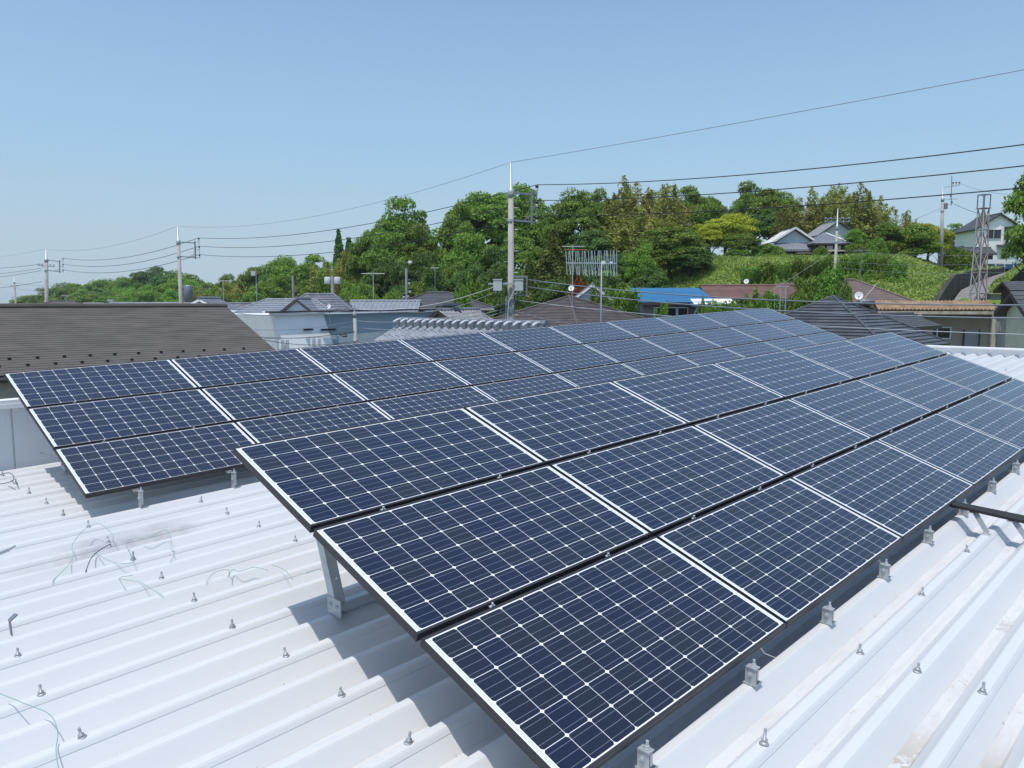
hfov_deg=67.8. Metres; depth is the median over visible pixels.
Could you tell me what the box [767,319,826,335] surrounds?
solar panel
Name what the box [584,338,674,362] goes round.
solar panel
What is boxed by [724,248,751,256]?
clipped bush
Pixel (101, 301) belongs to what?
evergreen tree
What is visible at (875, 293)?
mauve roof house
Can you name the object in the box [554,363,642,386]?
solar panel
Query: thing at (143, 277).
evergreen tree
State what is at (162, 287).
broadleaf tree
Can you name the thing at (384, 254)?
broadleaf tree
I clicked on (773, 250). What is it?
clipped bush
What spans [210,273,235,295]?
broadleaf tree
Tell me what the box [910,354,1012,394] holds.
solar panel
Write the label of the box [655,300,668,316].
shrub
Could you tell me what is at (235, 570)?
loose wire
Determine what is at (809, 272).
shrub
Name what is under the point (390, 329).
power line
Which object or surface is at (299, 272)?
broadleaf tree
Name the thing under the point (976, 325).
tan building
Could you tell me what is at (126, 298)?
broadleaf tree
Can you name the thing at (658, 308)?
window
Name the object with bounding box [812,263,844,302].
shrub
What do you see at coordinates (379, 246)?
power line
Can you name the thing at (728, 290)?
long house
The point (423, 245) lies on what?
broadleaf tree
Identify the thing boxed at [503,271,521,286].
evergreen tree
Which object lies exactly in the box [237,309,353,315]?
power line
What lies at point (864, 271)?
shrub
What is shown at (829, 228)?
gabled house
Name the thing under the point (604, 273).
broadleaf tree
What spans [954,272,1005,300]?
road
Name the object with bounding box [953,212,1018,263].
white house
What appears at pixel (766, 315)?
solar panel
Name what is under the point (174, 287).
broadleaf tree
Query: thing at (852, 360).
solar panel
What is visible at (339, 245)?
cypress tree
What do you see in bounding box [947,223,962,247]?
broadleaf tree
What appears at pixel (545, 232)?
broadleaf tree
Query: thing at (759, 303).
shrub
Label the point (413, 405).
solar panel
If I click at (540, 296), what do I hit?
evergreen tree
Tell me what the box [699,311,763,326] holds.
solar panel
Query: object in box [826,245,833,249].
window
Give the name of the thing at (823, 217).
bamboo clump
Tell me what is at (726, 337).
solar panel
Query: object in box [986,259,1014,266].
white fence
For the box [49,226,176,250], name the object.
power line
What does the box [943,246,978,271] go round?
clipped bush
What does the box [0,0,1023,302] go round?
sky
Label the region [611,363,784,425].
solar panel
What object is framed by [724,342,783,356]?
solar panel
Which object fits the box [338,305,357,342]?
service pole
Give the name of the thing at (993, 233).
window
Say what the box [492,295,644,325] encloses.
brown hip house
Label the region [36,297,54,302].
broadleaf tree
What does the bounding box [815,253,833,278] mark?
shrub
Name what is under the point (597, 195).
broadleaf tree
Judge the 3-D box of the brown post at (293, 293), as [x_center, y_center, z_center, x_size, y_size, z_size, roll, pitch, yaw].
[-17.210,-7.225,59.931,0.194,2.543,0.194,0,6,0]
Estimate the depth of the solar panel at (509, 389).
10.22 m
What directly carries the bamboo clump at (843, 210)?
on the ground at (915, 298)
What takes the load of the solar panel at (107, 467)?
attached to the mounting rack at (141, 491)
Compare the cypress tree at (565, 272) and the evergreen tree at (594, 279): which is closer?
the evergreen tree at (594, 279)
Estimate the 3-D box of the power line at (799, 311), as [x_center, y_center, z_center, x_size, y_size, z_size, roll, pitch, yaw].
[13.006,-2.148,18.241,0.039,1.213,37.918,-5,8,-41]
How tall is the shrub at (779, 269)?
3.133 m
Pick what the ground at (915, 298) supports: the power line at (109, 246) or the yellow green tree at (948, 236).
the yellow green tree at (948, 236)
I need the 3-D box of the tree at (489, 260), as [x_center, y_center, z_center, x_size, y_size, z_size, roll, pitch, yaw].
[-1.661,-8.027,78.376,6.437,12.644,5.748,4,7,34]
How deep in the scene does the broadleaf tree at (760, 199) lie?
114.67 m
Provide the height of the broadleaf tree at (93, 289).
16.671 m
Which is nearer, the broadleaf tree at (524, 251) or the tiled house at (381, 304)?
the tiled house at (381, 304)
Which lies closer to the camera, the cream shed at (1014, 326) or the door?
the cream shed at (1014, 326)
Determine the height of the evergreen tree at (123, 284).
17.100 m
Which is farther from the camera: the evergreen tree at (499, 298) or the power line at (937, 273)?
the evergreen tree at (499, 298)
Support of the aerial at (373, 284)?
on the metal hall
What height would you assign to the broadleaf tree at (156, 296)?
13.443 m
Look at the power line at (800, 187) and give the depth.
22.80 m
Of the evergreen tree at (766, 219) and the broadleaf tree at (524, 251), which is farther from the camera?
the evergreen tree at (766, 219)
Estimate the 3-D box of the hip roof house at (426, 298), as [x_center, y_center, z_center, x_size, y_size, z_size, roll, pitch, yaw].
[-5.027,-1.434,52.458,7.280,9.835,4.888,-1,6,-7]
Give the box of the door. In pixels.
[962,330,979,346]
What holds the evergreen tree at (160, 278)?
on the ground at (915, 298)
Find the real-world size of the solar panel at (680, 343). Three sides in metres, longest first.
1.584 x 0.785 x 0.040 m
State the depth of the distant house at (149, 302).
61.88 m
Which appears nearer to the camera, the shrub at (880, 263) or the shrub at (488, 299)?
the shrub at (488, 299)
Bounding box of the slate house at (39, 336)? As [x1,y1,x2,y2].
[0,303,274,398]
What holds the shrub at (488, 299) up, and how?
on the ground at (915, 298)
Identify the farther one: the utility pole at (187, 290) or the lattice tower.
the utility pole at (187, 290)
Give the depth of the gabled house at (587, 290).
48.01 m
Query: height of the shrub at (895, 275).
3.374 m
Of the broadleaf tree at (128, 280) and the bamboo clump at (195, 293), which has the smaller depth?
the bamboo clump at (195, 293)
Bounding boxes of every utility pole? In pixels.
[10,278,19,302]
[38,249,63,301]
[176,226,199,302]
[488,162,538,319]
[824,208,850,274]
[938,176,959,266]
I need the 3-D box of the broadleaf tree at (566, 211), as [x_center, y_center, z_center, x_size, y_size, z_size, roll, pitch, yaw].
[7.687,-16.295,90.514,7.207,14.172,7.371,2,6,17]
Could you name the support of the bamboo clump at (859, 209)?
on the ground at (915, 298)
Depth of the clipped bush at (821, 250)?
79.49 m
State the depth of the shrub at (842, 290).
41.84 m
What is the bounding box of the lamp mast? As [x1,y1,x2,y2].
[251,270,256,299]
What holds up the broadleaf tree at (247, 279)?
on the ground at (915, 298)
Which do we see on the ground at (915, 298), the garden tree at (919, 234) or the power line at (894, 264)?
the garden tree at (919, 234)
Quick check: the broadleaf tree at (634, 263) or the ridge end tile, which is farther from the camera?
the broadleaf tree at (634, 263)
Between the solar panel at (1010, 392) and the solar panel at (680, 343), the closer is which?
the solar panel at (1010, 392)
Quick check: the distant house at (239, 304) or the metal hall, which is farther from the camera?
the distant house at (239, 304)
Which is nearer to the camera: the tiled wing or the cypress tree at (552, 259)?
the cypress tree at (552, 259)
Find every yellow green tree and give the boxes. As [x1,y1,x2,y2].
[693,223,726,248]
[703,213,759,254]
[906,222,956,260]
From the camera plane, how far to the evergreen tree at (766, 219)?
111.08 m
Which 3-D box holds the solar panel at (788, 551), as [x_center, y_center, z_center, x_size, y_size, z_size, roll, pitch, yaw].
[1.594,0.899,4.402,1.584,0.038,0.785,-9,30,-45]
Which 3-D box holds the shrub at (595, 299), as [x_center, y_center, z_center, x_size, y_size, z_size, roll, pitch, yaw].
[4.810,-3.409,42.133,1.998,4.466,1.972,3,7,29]
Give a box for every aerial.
[360,273,384,308]
[561,245,583,306]
[565,250,616,321]
[776,286,788,313]
[853,249,868,280]
[855,284,876,301]
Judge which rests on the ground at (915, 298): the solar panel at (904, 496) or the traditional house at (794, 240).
the traditional house at (794, 240)
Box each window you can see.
[653,307,659,316]
[667,307,676,315]
[677,307,687,314]
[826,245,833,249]
[932,327,951,338]
[986,229,1001,238]
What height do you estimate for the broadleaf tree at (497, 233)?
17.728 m
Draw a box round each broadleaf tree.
[9,294,36,302]
[26,287,61,302]
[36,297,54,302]
[49,281,82,298]
[64,289,88,299]
[74,293,98,302]
[77,278,113,289]
[83,284,102,295]
[91,296,114,302]
[103,276,132,292]
[108,291,120,299]
[109,279,125,291]
[110,280,129,292]
[114,295,130,301]
[115,286,133,299]
[129,284,152,298]
[129,292,148,301]
[138,289,166,301]
[151,282,174,293]
[163,282,178,295]
[164,277,177,283]
[164,288,183,301]
[172,272,203,285]
[183,279,205,291]
[200,282,221,295]
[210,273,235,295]
[215,294,235,301]
[231,264,269,292]
[235,286,261,301]
[249,273,291,299]
[249,291,264,301]
[258,254,297,287]
[285,278,320,297]
[286,253,330,288]
[320,261,331,274]
[338,278,354,301]
[343,225,388,290]
[344,280,381,303]
[357,230,417,294]
[373,195,438,248]
[382,289,402,299]
[391,221,439,266]
[404,270,440,298]
[429,190,526,263]
[433,199,478,274]
[438,231,495,283]
[439,260,464,285]
[486,182,550,269]
[496,234,542,275]
[514,199,549,247]
[538,203,577,256]
[548,187,605,271]
[582,187,619,230]
[600,270,618,286]
[604,272,623,284]
[621,242,659,283]
[627,225,713,278]
[676,185,720,232]
[706,195,728,251]
[719,233,762,252]
[728,179,783,239]
[754,190,804,221]
[841,228,869,250]
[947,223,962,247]
[999,175,1023,275]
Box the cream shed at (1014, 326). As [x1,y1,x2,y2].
[993,291,1023,347]
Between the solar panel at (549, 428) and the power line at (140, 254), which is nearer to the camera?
the solar panel at (549, 428)
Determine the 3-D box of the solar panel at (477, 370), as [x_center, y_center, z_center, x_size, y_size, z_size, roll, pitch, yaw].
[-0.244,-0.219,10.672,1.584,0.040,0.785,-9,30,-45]
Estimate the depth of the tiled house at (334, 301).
47.56 m
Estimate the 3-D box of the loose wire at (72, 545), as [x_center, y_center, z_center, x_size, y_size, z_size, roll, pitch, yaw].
[-2.858,1.111,5.133,0.256,0.121,0.866,-2,6,-19]
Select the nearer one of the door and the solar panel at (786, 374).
the solar panel at (786, 374)
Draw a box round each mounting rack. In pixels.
[61,321,789,507]
[316,355,1019,767]
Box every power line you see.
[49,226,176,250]
[64,238,197,259]
[65,246,197,266]
[66,255,196,272]
[183,163,507,226]
[199,216,535,256]
[200,200,536,247]
[209,184,536,238]
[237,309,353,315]
[254,321,352,329]
[263,331,353,337]
[264,308,506,338]
[266,340,355,344]
[355,287,492,309]
[359,302,506,322]
[362,310,506,329]
[401,292,493,311]
[511,69,1023,162]
[516,300,1023,334]
[526,279,1023,305]
[526,286,1023,318]
[537,144,1023,184]
[537,165,1023,200]
[538,187,1023,216]
[839,261,1014,264]
[841,250,984,255]
[844,268,1023,273]
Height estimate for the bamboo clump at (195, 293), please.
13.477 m
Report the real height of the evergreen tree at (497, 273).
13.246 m
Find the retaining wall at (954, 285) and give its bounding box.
[934,267,1004,300]
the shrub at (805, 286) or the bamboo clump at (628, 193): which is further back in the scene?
the bamboo clump at (628, 193)
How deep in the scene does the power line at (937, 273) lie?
50.47 m
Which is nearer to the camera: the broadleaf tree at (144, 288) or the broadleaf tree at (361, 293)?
the broadleaf tree at (361, 293)
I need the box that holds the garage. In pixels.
[956,247,996,266]
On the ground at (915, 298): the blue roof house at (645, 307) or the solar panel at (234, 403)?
the blue roof house at (645, 307)
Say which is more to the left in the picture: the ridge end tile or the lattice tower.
the ridge end tile
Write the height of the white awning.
9.234 m
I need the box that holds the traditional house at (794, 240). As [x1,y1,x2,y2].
[762,227,814,254]
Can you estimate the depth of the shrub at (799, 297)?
42.65 m
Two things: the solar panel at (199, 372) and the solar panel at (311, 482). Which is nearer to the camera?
the solar panel at (311, 482)
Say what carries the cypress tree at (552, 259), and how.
on the ground at (915, 298)
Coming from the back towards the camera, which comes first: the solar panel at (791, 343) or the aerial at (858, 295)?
the aerial at (858, 295)
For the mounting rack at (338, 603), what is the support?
on the factory building at (916, 661)
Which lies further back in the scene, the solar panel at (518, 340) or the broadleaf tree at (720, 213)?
the broadleaf tree at (720, 213)
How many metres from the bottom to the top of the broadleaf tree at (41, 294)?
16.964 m
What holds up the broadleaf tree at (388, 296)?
on the ground at (915, 298)
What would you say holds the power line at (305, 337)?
attached to the service pole at (354, 327)
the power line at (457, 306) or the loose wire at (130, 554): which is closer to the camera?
the loose wire at (130, 554)
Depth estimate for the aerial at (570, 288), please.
35.81 m
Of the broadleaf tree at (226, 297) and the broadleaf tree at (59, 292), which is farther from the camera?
the broadleaf tree at (59, 292)
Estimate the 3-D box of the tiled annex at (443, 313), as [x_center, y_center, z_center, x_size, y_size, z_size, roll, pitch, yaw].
[-2.497,0.788,36.367,5.266,8.835,4.040,3,7,25]
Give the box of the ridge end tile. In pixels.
[858,299,874,302]
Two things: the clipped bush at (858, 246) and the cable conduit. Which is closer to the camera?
the cable conduit
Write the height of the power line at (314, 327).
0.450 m
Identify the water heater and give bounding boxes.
[429,303,461,307]
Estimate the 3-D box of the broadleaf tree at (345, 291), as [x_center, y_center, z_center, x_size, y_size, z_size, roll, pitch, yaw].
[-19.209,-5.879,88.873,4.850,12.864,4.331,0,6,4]
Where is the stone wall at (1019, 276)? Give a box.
[1010,268,1023,280]
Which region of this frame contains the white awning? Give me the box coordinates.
[690,299,735,310]
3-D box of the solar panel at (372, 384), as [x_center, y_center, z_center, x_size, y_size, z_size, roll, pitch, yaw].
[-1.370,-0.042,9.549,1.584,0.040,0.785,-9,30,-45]
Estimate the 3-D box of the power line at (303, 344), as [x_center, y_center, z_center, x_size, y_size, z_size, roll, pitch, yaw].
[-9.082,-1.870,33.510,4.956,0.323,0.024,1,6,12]
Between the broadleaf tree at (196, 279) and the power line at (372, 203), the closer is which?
the power line at (372, 203)
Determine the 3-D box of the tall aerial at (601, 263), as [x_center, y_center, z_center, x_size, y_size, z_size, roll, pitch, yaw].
[2.497,-1.366,24.141,1.810,5.718,0.115,-2,6,-19]
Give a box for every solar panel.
[4,359,197,410]
[28,389,231,450]
[55,422,254,498]
[170,348,328,389]
[201,373,365,422]
[233,407,544,532]
[235,402,391,442]
[298,339,431,373]
[313,465,650,641]
[331,362,469,401]
[369,386,494,418]
[399,332,513,361]
[420,536,786,767]
[434,352,551,385]
[464,381,688,464]
[472,373,576,400]
[481,326,581,351]
[516,344,618,373]
[549,322,638,343]
[549,425,785,537]
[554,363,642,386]
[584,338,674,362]
[607,317,686,337]
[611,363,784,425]
[621,355,698,374]
[640,332,721,354]
[656,314,727,331]
[656,477,902,628]
[678,348,743,364]
[689,327,761,347]
[693,398,871,478]
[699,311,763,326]
[713,350,853,398]
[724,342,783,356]
[730,323,796,341]
[735,308,795,322]
[764,336,817,349]
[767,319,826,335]
[788,340,905,379]
[788,379,932,440]
[790,439,974,542]
[799,332,845,343]
[846,332,946,365]
[857,365,977,413]
[876,413,1022,488]
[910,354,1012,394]
[937,393,1023,452]
[981,378,1023,409]
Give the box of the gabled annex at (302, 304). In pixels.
[280,297,317,310]
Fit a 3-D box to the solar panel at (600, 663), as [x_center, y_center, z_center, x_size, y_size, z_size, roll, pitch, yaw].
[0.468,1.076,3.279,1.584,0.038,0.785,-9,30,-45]
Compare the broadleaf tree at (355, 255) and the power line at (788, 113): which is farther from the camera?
the broadleaf tree at (355, 255)
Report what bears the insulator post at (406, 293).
attached to the hip roof house at (426, 298)
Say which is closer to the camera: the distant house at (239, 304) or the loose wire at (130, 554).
the loose wire at (130, 554)
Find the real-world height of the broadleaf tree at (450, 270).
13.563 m
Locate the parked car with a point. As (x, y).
(1008, 267)
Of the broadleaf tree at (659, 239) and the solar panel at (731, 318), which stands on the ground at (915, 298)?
the broadleaf tree at (659, 239)
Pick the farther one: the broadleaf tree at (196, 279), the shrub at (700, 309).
the broadleaf tree at (196, 279)
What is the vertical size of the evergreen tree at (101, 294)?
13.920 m
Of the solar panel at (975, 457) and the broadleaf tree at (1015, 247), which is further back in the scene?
the broadleaf tree at (1015, 247)
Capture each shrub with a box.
[316,270,336,294]
[453,283,471,307]
[466,270,494,317]
[568,269,587,295]
[588,283,609,306]
[603,285,641,315]
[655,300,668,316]
[697,295,708,313]
[704,299,742,312]
[739,266,761,283]
[743,287,769,309]
[751,259,778,283]
[764,288,784,313]
[770,262,793,283]
[784,256,810,282]
[786,291,814,312]
[793,276,818,304]
[799,259,820,282]
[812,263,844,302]
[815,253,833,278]
[836,278,852,301]
[838,256,860,278]
[852,253,878,279]
[867,255,891,278]
[879,257,910,283]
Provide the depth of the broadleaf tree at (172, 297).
169.75 m
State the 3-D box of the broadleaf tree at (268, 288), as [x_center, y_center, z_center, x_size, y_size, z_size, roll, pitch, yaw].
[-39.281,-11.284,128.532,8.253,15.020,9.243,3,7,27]
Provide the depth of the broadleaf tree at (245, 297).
125.85 m
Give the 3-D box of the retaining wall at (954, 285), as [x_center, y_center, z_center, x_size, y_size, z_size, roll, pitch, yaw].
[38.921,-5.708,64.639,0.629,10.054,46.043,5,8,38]
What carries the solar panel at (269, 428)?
attached to the mounting rack at (141, 491)
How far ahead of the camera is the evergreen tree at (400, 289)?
77.61 m
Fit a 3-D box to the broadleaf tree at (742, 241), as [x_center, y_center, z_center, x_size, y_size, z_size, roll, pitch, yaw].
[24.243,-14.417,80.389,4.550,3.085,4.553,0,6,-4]
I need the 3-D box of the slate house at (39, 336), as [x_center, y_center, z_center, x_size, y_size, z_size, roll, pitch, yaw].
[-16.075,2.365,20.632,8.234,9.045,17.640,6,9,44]
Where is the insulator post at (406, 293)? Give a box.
[401,261,412,299]
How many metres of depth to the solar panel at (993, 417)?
7.67 m
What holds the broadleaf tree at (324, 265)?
on the ground at (915, 298)
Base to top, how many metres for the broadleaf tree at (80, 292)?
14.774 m
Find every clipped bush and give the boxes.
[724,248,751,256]
[750,243,786,255]
[812,245,828,255]
[845,242,866,253]
[866,235,889,254]
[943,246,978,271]
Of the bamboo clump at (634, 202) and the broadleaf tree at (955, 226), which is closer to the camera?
the bamboo clump at (634, 202)
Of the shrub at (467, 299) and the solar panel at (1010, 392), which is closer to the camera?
the solar panel at (1010, 392)
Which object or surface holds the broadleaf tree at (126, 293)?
on the ground at (915, 298)
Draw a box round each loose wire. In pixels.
[0,472,14,483]
[0,693,58,767]
[52,524,112,581]
[85,544,110,571]
[95,529,174,563]
[205,567,267,582]
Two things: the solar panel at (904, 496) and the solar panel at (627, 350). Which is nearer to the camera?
the solar panel at (904, 496)
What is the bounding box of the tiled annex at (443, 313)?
[426,307,491,318]
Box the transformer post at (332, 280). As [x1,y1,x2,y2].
[324,276,340,292]
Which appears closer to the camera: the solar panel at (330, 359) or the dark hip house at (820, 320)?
the solar panel at (330, 359)
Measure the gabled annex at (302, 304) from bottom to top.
9.395 m
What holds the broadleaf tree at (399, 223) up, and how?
on the ground at (915, 298)
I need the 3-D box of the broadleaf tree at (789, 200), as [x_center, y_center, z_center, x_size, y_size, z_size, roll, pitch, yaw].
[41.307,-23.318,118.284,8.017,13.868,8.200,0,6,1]
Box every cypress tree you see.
[331,229,343,273]
[344,237,351,261]
[520,259,539,305]
[533,229,567,290]
[558,257,582,290]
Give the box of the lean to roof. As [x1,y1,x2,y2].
[881,312,941,333]
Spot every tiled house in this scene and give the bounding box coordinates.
[233,298,339,312]
[300,293,357,312]
[350,300,420,312]
[372,317,549,341]
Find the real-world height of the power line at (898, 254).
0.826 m
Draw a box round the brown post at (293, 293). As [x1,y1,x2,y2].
[292,276,294,297]
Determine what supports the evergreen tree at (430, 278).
on the ground at (915, 298)
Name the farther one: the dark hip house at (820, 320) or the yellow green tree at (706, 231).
the yellow green tree at (706, 231)
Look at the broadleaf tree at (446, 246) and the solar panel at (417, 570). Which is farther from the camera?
the broadleaf tree at (446, 246)
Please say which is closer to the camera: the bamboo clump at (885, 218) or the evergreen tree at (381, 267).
the evergreen tree at (381, 267)
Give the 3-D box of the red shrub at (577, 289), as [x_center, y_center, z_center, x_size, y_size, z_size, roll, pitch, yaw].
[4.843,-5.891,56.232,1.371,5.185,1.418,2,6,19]
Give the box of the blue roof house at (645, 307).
[630,288,712,317]
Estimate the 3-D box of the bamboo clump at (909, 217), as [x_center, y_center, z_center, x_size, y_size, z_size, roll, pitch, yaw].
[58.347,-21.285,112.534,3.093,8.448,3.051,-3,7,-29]
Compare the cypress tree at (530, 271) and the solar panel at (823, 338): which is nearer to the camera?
the solar panel at (823, 338)
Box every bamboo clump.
[193,287,232,300]
[209,278,261,300]
[306,258,341,291]
[323,247,353,297]
[340,251,366,294]
[589,192,654,273]
[589,206,682,268]
[613,175,675,264]
[635,184,699,264]
[768,196,834,238]
[776,202,834,233]
[801,183,856,228]
[823,183,874,238]
[848,190,897,243]
[865,209,916,253]
[899,211,917,247]
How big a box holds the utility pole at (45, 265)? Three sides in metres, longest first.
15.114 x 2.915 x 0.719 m
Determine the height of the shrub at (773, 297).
4.139 m
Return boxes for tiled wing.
[806,233,850,254]
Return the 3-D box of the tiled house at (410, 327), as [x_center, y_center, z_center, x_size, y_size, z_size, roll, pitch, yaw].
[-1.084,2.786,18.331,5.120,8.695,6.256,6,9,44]
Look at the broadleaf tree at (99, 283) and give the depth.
294.85 m
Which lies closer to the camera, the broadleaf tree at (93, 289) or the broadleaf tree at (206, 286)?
the broadleaf tree at (206, 286)
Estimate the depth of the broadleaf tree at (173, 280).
215.79 m
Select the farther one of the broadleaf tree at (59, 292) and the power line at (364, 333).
the broadleaf tree at (59, 292)
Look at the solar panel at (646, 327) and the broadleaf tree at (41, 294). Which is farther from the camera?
the broadleaf tree at (41, 294)
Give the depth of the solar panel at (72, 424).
7.22 m
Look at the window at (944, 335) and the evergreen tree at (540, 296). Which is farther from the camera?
the evergreen tree at (540, 296)
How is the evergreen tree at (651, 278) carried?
on the ground at (915, 298)
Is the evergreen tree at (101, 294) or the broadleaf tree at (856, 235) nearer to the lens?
the broadleaf tree at (856, 235)
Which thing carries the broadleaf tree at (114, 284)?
on the ground at (915, 298)
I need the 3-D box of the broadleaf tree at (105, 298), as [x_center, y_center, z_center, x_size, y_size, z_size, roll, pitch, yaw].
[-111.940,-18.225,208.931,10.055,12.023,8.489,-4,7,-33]
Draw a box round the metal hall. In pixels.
[234,309,435,349]
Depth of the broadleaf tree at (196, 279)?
238.72 m
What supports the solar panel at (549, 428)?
attached to the mounting rack at (338, 603)
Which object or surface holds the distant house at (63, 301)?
on the ground at (915, 298)
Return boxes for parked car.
[992,263,1017,271]
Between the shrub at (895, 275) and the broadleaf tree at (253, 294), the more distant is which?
the broadleaf tree at (253, 294)
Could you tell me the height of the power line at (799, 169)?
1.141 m
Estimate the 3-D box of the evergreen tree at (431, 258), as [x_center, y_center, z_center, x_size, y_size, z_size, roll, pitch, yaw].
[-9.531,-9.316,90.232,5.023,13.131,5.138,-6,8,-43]
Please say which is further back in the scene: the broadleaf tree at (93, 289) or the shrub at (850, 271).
the broadleaf tree at (93, 289)
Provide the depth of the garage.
86.84 m
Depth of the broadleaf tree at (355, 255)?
102.96 m
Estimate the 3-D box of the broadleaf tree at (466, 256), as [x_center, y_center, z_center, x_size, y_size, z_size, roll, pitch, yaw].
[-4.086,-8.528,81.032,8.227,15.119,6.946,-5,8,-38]
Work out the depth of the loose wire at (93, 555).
5.08 m
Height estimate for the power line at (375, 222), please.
0.855 m
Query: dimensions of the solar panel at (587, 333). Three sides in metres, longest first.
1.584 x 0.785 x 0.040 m
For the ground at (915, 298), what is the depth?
70.35 m
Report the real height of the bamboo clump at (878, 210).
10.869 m
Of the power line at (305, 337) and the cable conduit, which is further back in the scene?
the power line at (305, 337)
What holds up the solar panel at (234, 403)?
attached to the mounting rack at (141, 491)
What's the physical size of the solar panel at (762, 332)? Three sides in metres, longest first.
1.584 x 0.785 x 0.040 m
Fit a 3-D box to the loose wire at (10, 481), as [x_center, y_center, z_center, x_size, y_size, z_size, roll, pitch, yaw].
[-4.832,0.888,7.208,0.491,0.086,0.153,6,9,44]
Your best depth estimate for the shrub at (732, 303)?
35.77 m
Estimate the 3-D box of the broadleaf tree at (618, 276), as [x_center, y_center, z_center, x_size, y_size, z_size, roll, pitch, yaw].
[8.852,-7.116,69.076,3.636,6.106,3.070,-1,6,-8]
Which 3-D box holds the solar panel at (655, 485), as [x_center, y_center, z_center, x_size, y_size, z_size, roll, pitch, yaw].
[1.046,0.570,4.899,1.584,0.038,0.785,-9,30,-45]
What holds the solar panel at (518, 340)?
attached to the mounting rack at (141, 491)
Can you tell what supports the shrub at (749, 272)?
on the ground at (915, 298)
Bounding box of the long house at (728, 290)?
[699,284,800,312]
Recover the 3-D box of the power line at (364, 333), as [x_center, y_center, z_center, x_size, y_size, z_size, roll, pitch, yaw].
[-5.473,-2.610,32.773,10.558,1.339,0.028,0,6,2]
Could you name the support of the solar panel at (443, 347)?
attached to the mounting rack at (141, 491)
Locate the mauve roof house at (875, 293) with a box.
[789,278,914,308]
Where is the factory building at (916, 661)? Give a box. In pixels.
[0,345,1023,767]
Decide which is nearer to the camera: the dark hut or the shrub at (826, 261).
the dark hut
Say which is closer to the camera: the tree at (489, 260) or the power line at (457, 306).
the power line at (457, 306)
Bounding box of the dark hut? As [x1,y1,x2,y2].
[993,281,1023,301]
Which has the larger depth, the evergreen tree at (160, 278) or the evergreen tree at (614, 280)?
the evergreen tree at (160, 278)
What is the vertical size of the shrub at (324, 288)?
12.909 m
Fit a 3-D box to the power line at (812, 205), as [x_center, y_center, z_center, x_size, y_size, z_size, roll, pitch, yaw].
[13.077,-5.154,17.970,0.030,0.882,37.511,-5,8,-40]
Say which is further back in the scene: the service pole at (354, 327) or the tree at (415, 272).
the tree at (415, 272)
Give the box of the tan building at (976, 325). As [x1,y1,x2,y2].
[869,300,1006,347]
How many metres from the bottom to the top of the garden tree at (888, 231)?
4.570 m
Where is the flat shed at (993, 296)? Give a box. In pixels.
[984,293,1000,299]
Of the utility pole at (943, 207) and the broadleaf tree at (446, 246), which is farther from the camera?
the broadleaf tree at (446, 246)
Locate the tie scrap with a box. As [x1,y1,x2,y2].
[0,545,15,554]
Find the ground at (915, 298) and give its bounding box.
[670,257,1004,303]
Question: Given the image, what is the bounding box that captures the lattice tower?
[969,194,990,300]
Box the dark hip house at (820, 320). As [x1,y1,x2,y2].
[784,295,950,345]
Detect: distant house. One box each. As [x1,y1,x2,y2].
[44,300,82,302]
[111,302,190,302]
[191,296,238,311]
[227,302,254,307]
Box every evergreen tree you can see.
[58,293,69,299]
[92,290,110,300]
[94,299,106,302]
[120,280,133,290]
[129,266,163,284]
[134,282,140,289]
[146,269,177,289]
[259,274,272,297]
[357,258,398,298]
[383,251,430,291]
[392,283,409,299]
[416,250,445,279]
[422,264,460,292]
[441,263,480,299]
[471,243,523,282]
[476,262,525,309]
[490,282,530,316]
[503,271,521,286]
[531,276,573,305]
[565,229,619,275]
[577,270,588,281]
[583,268,612,289]
[600,251,629,282]
[602,272,635,310]
[626,265,675,287]
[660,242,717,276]
[747,209,783,244]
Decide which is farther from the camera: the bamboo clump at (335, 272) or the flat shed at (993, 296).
the bamboo clump at (335, 272)
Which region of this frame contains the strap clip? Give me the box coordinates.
[8,613,17,635]
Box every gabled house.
[575,282,622,308]
[808,220,853,240]
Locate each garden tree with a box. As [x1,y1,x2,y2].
[874,221,905,253]
[897,224,943,257]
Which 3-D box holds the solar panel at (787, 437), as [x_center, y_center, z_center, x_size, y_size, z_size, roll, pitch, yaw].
[2.172,0.393,6.022,1.584,0.038,0.785,-9,30,-45]
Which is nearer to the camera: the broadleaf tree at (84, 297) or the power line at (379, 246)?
the power line at (379, 246)
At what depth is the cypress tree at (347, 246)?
121.82 m
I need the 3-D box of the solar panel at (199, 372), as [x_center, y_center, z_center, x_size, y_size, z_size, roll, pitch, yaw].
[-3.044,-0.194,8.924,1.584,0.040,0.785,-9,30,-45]
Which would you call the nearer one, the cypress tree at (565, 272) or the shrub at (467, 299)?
the shrub at (467, 299)
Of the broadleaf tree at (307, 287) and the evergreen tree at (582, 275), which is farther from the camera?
the broadleaf tree at (307, 287)
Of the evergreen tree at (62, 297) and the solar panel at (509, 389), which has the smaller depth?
the solar panel at (509, 389)
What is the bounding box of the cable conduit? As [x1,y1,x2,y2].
[950,501,1023,538]
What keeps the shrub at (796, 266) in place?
on the ground at (915, 298)
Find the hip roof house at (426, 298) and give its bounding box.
[387,291,494,312]
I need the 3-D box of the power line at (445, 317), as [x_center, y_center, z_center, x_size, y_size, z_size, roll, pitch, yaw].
[-3.497,-3.076,32.764,6.614,0.881,0.028,0,6,3]
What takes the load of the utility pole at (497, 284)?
on the ground at (915, 298)
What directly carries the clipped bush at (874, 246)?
on the ground at (915, 298)
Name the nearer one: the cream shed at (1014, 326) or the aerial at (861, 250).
the cream shed at (1014, 326)

